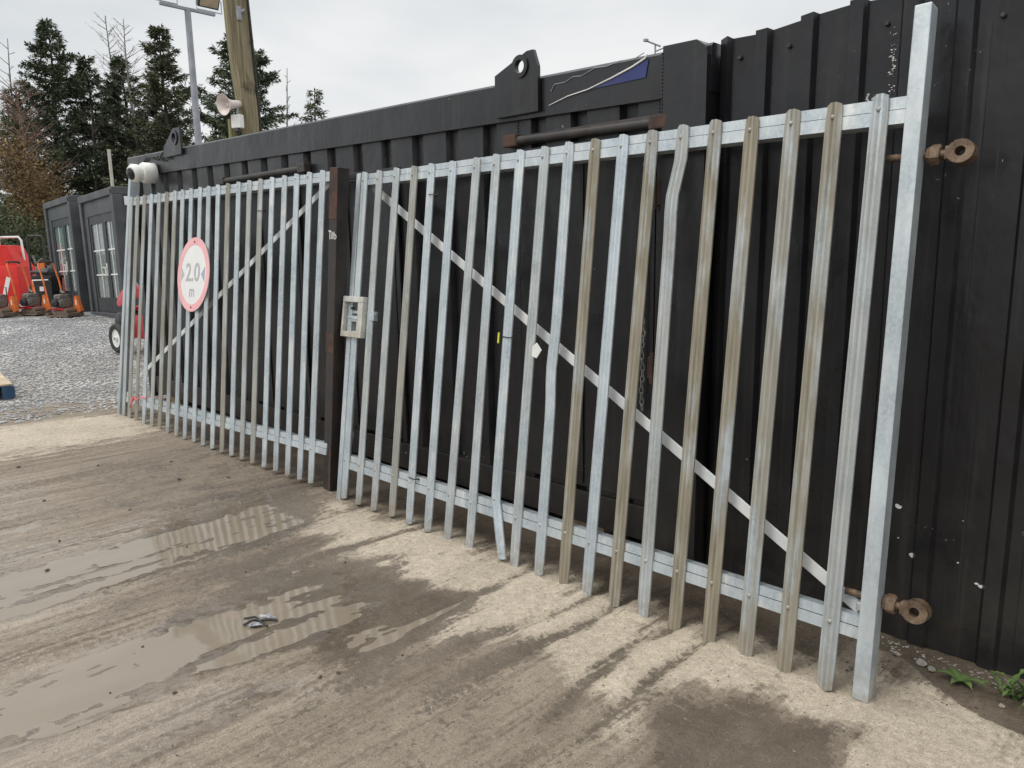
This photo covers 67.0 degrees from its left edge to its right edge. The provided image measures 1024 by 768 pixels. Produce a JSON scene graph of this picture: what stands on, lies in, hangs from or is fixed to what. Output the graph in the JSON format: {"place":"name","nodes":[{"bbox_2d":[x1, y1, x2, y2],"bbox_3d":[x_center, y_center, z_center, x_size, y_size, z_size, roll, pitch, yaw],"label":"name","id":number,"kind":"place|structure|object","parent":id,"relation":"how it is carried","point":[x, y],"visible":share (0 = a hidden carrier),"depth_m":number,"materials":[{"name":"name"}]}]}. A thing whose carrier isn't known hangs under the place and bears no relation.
{"place":"outdoors","nodes":[
{"label":"outdoors","id":0,"kind":"place"},
{"bbox_2d":[0,314,166,423],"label":"gravel","id":1,"kind":"structure","parent":0,"point":[41,403],"depth_m":10.19,"materials":[{"name":"grey gravel"}]},
{"bbox_2d":[0,0,870,207],"label":"sky","id":2,"kind":"structure","parent":0,"point":[362,55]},
{"bbox_2d":[0,304,1023,767],"bbox_3d":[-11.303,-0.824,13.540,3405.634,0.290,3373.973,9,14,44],"label":"ground","id":3,"kind":"structure","parent":0,"point":[544,688],"depth_m":2.93,"materials":[{"name":"grey concrete"}]},
{"bbox_2d":[0,373,15,399],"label":"pallet stack","id":4,"kind":"object","parent":3,"relation":"on","point":[7,388],"visible":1,"depth_m":8.15,"materials":[{"name":"blue wood"}]},
{"bbox_2d":[0,287,19,316],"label":"plate compactor","id":5,"kind":"object","parent":3,"relation":"on","point":[12,309],"visible":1,"depth_m":15.50,"materials":[{"name":"metal"}]},
{"bbox_2d":[0,38,20,184],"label":"bare tree","id":6,"kind":"object","parent":3,"relation":"on","point":[9,74],"visible":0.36,"depth_m":33.99,"materials":[{"name":"plant"}]},
{"bbox_2d":[0,236,35,303],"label":"red tank","id":7,"kind":"object","parent":3,"relation":"on","point":[13,253],"visible":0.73,"depth_m":19.71,"materials":[{"name":"plastic"}]},
{"bbox_2d":[0,200,49,265],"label":"bush","id":8,"kind":"object","parent":3,"relation":"on","point":[38,250],"visible":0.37,"depth_m":26.45,"materials":[{"name":"green plant"}]},
{"bbox_2d":[0,212,49,265],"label":"bush","id":9,"kind":"object","parent":3,"relation":"on","point":[29,233],"visible":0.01,"depth_m":28.21,"materials":[{"name":"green plant"}]},
{"bbox_2d":[0,87,53,194],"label":"conifer tree","id":10,"kind":"object","parent":3,"relation":"on","point":[8,97],"visible":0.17,"depth_m":34.07,"materials":[{"name":"brown plant"}]},
{"bbox_2d":[6,261,51,314],"bbox_3d":[-9.854,-1.961,15.762,0.723,1.089,0.394,2,10,16],"label":"plate compactor","id":11,"kind":"object","parent":3,"relation":"on","point":[30,302],"visible":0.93,"depth_m":15.72,"materials":[{"name":"metal"}]},
{"bbox_2d":[0,116,71,264],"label":"bush","id":12,"kind":"object","parent":3,"relation":"on","point":[32,184],"visible":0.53,"depth_m":28.27,"materials":[{"name":"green plant"}]},
{"bbox_2d":[0,104,72,240],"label":"conifer tree","id":13,"kind":"object","parent":3,"relation":"on","point":[1,201],"depth_m":38.21,"materials":[{"name":"brown plant"}]},
{"bbox_2d":[26,235,50,292],"bbox_3d":[-11.646,-2.849,19.274,0.484,1.702,0.540,0,10,5],"label":"floor saw","id":14,"kind":"object","parent":3,"relation":"on","point":[43,265],"visible":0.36,"depth_m":19.00,"materials":[{"name":"orange paint"}]},
{"bbox_2d":[0,78,77,216],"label":"bare tree","id":15,"kind":"object","parent":3,"relation":"on","point":[26,141],"visible":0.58,"depth_m":30.26,"materials":[{"name":"brown plant"}]},
{"bbox_2d":[11,175,80,237],"bbox_3d":[-17.858,-5.935,29.852,3.208,4.441,3.145,9,14,44],"label":"bush","id":16,"kind":"object","parent":3,"relation":"on","point":[50,196],"visible":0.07,"depth_m":29.39,"materials":[{"name":"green plant"}]},
{"bbox_2d":[30,268,63,306],"bbox_3d":[-10.485,-2.151,17.479,0.480,0.922,0.505,0,10,5],"label":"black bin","id":17,"kind":"object","parent":3,"relation":"on","point":[51,281],"visible":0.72,"depth_m":17.31,"materials":[{"name":"plastic"}]},
{"bbox_2d":[33,98,82,194],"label":"conifer tree","id":18,"kind":"object","parent":3,"relation":"on","point":[63,134],"visible":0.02,"depth_m":40.28,"materials":[{"name":"green plant"}]},
{"bbox_2d":[0,17,117,243],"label":"conifer tree","id":19,"kind":"object","parent":3,"relation":"on","point":[61,87],"visible":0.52,"depth_m":32.74,"materials":[{"name":"green plant"}]},
{"bbox_2d":[37,261,83,316],"bbox_3d":[-8.883,-1.877,15.201,0.723,1.089,0.394,3,11,19],"label":"plate compactor","id":20,"kind":"object","parent":3,"relation":"on","point":[63,304],"visible":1,"depth_m":15.16,"materials":[{"name":"metal"}]},
{"bbox_2d":[43,195,90,311],"bbox_3d":[-9.050,-3.025,18.091,2.666,2.450,2.390,-10,12,-41],"label":"portable cabin","id":21,"kind":"object","parent":3,"relation":"on","point":[64,235],"visible":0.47,"depth_m":16.95,"materials":[{"name":"metal"}]},
{"bbox_2d":[52,217,77,302],"bbox_3d":[-9.957,-2.732,17.258,0.099,1.870,1.642,-10,12,-41],"label":"french door","id":22,"kind":"structure","parent":21,"relation":"in","point":[61,227],"depth_m":17.23,"materials":[{"name":"paint"}]},
{"bbox_2d":[62,104,119,193],"bbox_3d":[-18.197,-8.305,33.887,3.079,7.660,2.532,9,14,44],"label":"conifer tree","id":23,"kind":"object","parent":3,"relation":"on","point":[93,148],"visible":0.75,"depth_m":33.25,"materials":[{"name":"green plant"}]},
{"bbox_2d":[63,52,130,194],"bbox_3d":[-18.911,-9.711,35.277,4.069,9.968,3.715,9,14,44],"label":"conifer tree","id":24,"kind":"object","parent":3,"relation":"on","point":[82,64],"visible":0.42,"depth_m":34.42,"materials":[{"name":"green plant"}]},
{"bbox_2d":[76,95,125,192],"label":"conifer tree","id":25,"kind":"object","parent":3,"relation":"on","point":[100,134],"visible":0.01,"depth_m":41.50,"materials":[{"name":"green plant"}]},
{"bbox_2d":[77,186,138,318],"bbox_3d":[-6.960,-2.622,15.802,2.666,2.450,2.390,-10,12,-41],"label":"portable cabin","id":26,"kind":"object","parent":3,"relation":"on","point":[103,215],"visible":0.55,"depth_m":14.88,"materials":[{"name":"metal"}]},
{"bbox_2d":[88,212,121,312],"bbox_3d":[-7.869,-2.328,14.967,0.099,1.870,1.642,-10,12,-41],"label":"french door","id":27,"kind":"structure","parent":26,"relation":"in","point":[101,225],"depth_m":15.00,"materials":[{"name":"paint"}]},
{"bbox_2d":[107,149,113,185],"bbox_3d":[-11.201,-4.517,21.898,0.083,4.100,0.083,-5,11,-22],"label":"white post","id":28,"kind":"object","parent":3,"relation":"on","point":[110,167],"visible":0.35,"depth_m":21.60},
{"bbox_2d":[88,14,145,182],"bbox_3d":[-18.017,-11.039,36.565,3.953,12.108,3.501,9,14,44],"label":"bare tree","id":29,"kind":"object","parent":3,"relation":"on","point":[109,48],"visible":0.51,"depth_m":35.46,"materials":[{"name":"plant"}]},
{"bbox_2d":[74,54,160,191],"bbox_3d":[-17.898,-10.160,36.407,5.576,10.430,5.700,9,14,44],"label":"conifer tree","id":30,"kind":"object","parent":3,"relation":"on","point":[116,90],"visible":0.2,"depth_m":35.66,"materials":[{"name":"green plant"}]},
{"bbox_2d":[109,282,144,352],"bbox_3d":[-5.187,-0.958,11.027,1.082,1.019,0.719,7,13,38],"label":"pressure washer","id":31,"kind":"object","parent":3,"relation":"on","point":[115,335],"visible":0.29,"depth_m":11.00,"materials":[{"name":"red plastic"}]},
{"bbox_2d":[91,17,168,171],"bbox_3d":[-17.469,-10.699,35.635,3.269,11.748,3.246,4,11,25],"label":"bare tree","id":32,"kind":"object","parent":3,"relation":"on","point":[129,91],"visible":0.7,"depth_m":35.26,"materials":[{"name":"plant"}]},
{"bbox_2d":[101,24,201,186],"bbox_3d":[-14.992,-9.984,33.765,5.391,10.905,5.302,-1,10,0],"label":"conifer tree","id":33,"kind":"object","parent":3,"relation":"on","point":[153,86],"visible":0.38,"depth_m":33.04,"materials":[{"name":"green plant"}]},
{"bbox_2d":[143,85,183,149],"bbox_3d":[-16.419,-9.589,36.976,3.428,9.059,3.616,9,14,44],"label":"conifer tree","id":34,"kind":"object","parent":3,"relation":"on","point":[159,142],"visible":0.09,"depth_m":36.29,"materials":[{"name":"green plant"}]},
{"bbox_2d":[171,397,189,404],"bbox_3d":[-3.209,0.117,7.948,0.220,0.095,0.500,9,14,44],"label":"timber sleeper","id":35,"kind":"object","parent":3,"relation":"on","point":[181,402],"visible":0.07,"depth_m":7.76,"materials":[{"name":"brown wood"}]},
{"bbox_2d":[127,39,720,562],"bbox_3d":[-0.605,-0.922,6.357,6.418,2.495,2.496,9,14,44],"label":"shipping container","id":36,"kind":"object","parent":35,"relation":"on","point":[669,87],"visible":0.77,"depth_m":4.21,"materials":[{"name":"black metal"}]},
{"bbox_2d":[126,162,157,183],"bbox_3d":[-3.359,-1.915,7.007,0.184,0.184,0.236,9,14,44],"label":"security camera","id":37,"kind":"object","parent":36,"relation":"attached to","point":[143,172],"visible":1,"depth_m":6.97,"materials":[{"name":"white plastic"}]},
{"bbox_2d":[229,188,311,415],"bbox_3d":[-1.893,-0.657,5.981,1.110,1.705,0.033,9,14,44],"label":"side door","id":38,"kind":"structure","parent":36,"relation":"in","point":[290,191],"depth_m":5.93,"materials":[{"name":"black paint"}]},
{"bbox_2d":[304,167,408,441],"bbox_3d":[-1.058,-0.526,5.165,1.060,1.705,0.033,9,14,44],"label":"side door","id":39,"kind":"structure","parent":36,"relation":"in","point":[397,290],"depth_m":5.02,"materials":[{"name":"black paint"}]},
{"bbox_2d":[513,130,661,501],"bbox_3d":[0.339,-0.302,3.779,0.920,1.705,0.058,9,14,44],"label":"side door","id":40,"kind":"structure","parent":36,"relation":"in","point":[633,190],"depth_m":3.76,"materials":[{"name":"black paint"}]},
{"bbox_2d":[639,156,645,411],"bbox_3d":[0.590,-0.453,3.472,0.021,1.177,0.023,-3,10,-11],"label":"chain","id":41,"kind":"object","parent":36,"relation":"hanging from","point":[642,376],"visible":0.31,"depth_m":3.54,"materials":[{"name":"grey metal"}]},
{"bbox_2d":[158,0,221,143],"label":"floodlight mast","id":42,"kind":"object","parent":3,"relation":"on","point":[212,4],"visible":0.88,"depth_m":14.12,"materials":[{"name":"grey metal"}]},
{"bbox_2d":[117,163,329,482],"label":"palisade gate","id":43,"kind":"structure","parent":3,"relation":"on","point":[311,444],"depth_m":5.82,"materials":[{"name":"metal"}]},
{"bbox_2d":[129,395,146,407],"bbox_3d":[-3.388,0.172,6.960,0.356,0.141,0.053,7,13,39],"label":"twine","id":44,"kind":"object","parent":43,"relation":"attached to","point":[133,398],"visible":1,"depth_m":6.96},
{"bbox_2d":[177,237,209,311],"bbox_3d":[-2.558,-0.877,6.197,0.594,0.594,0.009,7,4,44],"label":"width limit sign","id":45,"kind":"object","parent":43,"relation":"attached to","point":[193,273],"visible":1,"depth_m":6.19,"materials":[{"name":"metal"}]},
{"bbox_2d":[0,505,463,752],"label":"puddle","id":46,"kind":"object","parent":3,"relation":"on","point":[74,688],"visible":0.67,"depth_m":3.12,"materials":[{"name":"liquid"}]},
{"bbox_2d":[165,32,299,145],"bbox_3d":[-11.109,-9.584,32.531,8.580,10.440,8.207,2,11,17],"label":"conifer tree","id":47,"kind":"object","parent":3,"relation":"on","point":[269,119],"visible":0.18,"depth_m":31.77,"materials":[{"name":"green plant"}]},
{"bbox_2d":[223,0,261,137],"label":"utility pole","id":48,"kind":"object","parent":3,"relation":"on","point":[238,29],"visible":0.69,"depth_m":10.68,"materials":[{"name":"brown wood"}]},
{"bbox_2d":[216,93,241,114],"bbox_3d":[-3.852,-3.769,10.666,0.279,0.418,0.331,9,14,44],"label":"horn loudspeaker","id":49,"kind":"object","parent":48,"relation":"attached to","point":[225,104],"visible":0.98,"depth_m":10.64,"materials":[{"name":"beige plastic"}]},
{"bbox_2d":[231,114,243,132],"bbox_3d":[-3.784,-3.589,10.659,0.150,0.235,0.100,2,10,16],"label":"junction box","id":50,"kind":"object","parent":48,"relation":"attached to","point":[237,122],"visible":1,"depth_m":10.62,"materials":[{"name":"white plastic"}]},
{"bbox_2d":[242,613,277,626],"bbox_3d":[-1.039,0.971,3.186,0.150,0.017,0.104,0,10,5],"label":"crumpled debris","id":51,"kind":"object","parent":3,"relation":"on","point":[257,620],"visible":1,"depth_m":3.18,"materials":[{"name":"grey plastic"}]},
{"bbox_2d":[279,75,296,125],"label":"bare tree","id":52,"kind":"object","parent":3,"relation":"on","point":[287,105],"visible":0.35,"depth_m":38.67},
{"bbox_2d":[297,87,327,122],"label":"conifer tree","id":53,"kind":"object","parent":3,"relation":"on","point":[310,107],"visible":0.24,"depth_m":37.20,"materials":[{"name":"green plant"}]},
{"bbox_2d":[323,167,348,490],"bbox_3d":[-1.081,-0.303,4.743,0.274,1.983,0.115,0,10,7],"label":"steel post","id":54,"kind":"object","parent":3,"relation":"on","point":[338,227],"visible":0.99,"depth_m":4.69,"materials":[{"name":"black metal"}]},
{"bbox_2d":[2,417,1023,767],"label":"grit","id":55,"kind":"object","parent":3,"relation":"on","point":[594,663],"visible":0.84,"depth_m":2.77,"materials":[{"name":"gravel"}]},
{"bbox_2d":[574,520,612,533],"bbox_3d":[0.577,0.706,4.286,0.220,0.095,0.500,9,14,44],"label":"timber sleeper","id":56,"kind":"object","parent":3,"relation":"on","point":[599,528],"depth_m":4.09,"materials":[{"name":"brown wood"}]},
{"bbox_2d":[336,2,978,702],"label":"palisade gate","id":57,"kind":"structure","parent":3,"relation":"on","point":[830,124],"depth_m":3.05,"materials":[{"name":"metal"}]},
{"bbox_2d":[497,333,513,342],"bbox_3d":[-0.021,-0.221,3.747,0.090,0.052,0.050,7,3,44],"label":"cable tie","id":58,"kind":"object","parent":57,"relation":"attached to","point":[502,337],"visible":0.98,"depth_m":3.75,"materials":[{"name":"yellow plastic"}]},
{"bbox_2d":[532,343,541,357],"bbox_3d":[0.114,-0.155,3.577,0.060,0.072,0.004,9,5,44],"label":"paper scrap","id":59,"kind":"object","parent":57,"relation":"attached to","point":[536,350],"visible":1,"depth_m":3.58,"materials":[{"name":"white paper"}]},
{"bbox_2d":[705,0,1023,678],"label":"cladding wall","id":60,"kind":"structure","parent":3,"relation":"on","point":[955,559],"depth_m":2.79,"materials":[{"name":"black paint"}]},
{"bbox_2d":[892,651,900,655],"bbox_3d":[1.414,0.990,2.843,0.028,0.016,0.021,2,10,14],"label":"stone","id":61,"kind":"object","parent":3,"relation":"on","point":[896,653],"visible":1,"depth_m":2.83,"materials":[{"name":"grey stone"}]},
{"bbox_2d":[916,658,927,665],"bbox_3d":[1.471,1.001,2.780,0.029,0.021,0.044,-2,10,-7],"label":"stone","id":62,"kind":"object","parent":3,"relation":"on","point":[920,662],"visible":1,"depth_m":2.77,"materials":[{"name":"grey stone"}]},
{"bbox_2d":[927,666,935,671],"bbox_3d":[1.488,1.011,2.741,0.031,0.013,0.030,-4,10,-15],"label":"stone","id":63,"kind":"object","parent":3,"relation":"on","point":[931,668],"visible":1,"depth_m":2.74,"materials":[{"name":"grey stone"}]},
{"bbox_2d":[881,636,1023,690],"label":"rubble","id":64,"kind":"object","parent":3,"relation":"on","point":[955,665],"visible":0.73,"depth_m":2.77,"materials":[{"name":"stone"}]},
{"bbox_2d":[935,668,986,690],"bbox_3d":[1.542,1.013,2.646,0.095,0.033,0.154,-6,11,-26],"label":"weed","id":65,"kind":"object","parent":3,"relation":"on","point":[955,674],"visible":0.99,"depth_m":2.66,"materials":[{"name":"green plant"}]},
{"bbox_2d":[980,669,1023,700],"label":"weed","id":66,"kind":"object","parent":3,"relation":"on","point":[1011,687],"visible":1,"depth_m":2.58,"materials":[{"name":"green plant"}]},
{"bbox_2d":[643,38,662,53],"bbox_3d":[0.873,-1.877,4.761,0.134,0.467,0.032,0,10,6],"label":"roof antenna","id":67,"kind":"object","parent":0,"point":[648,41],"visible":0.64,"depth_m":4.73,"materials":[{"name":"grey metal"}]}
]}

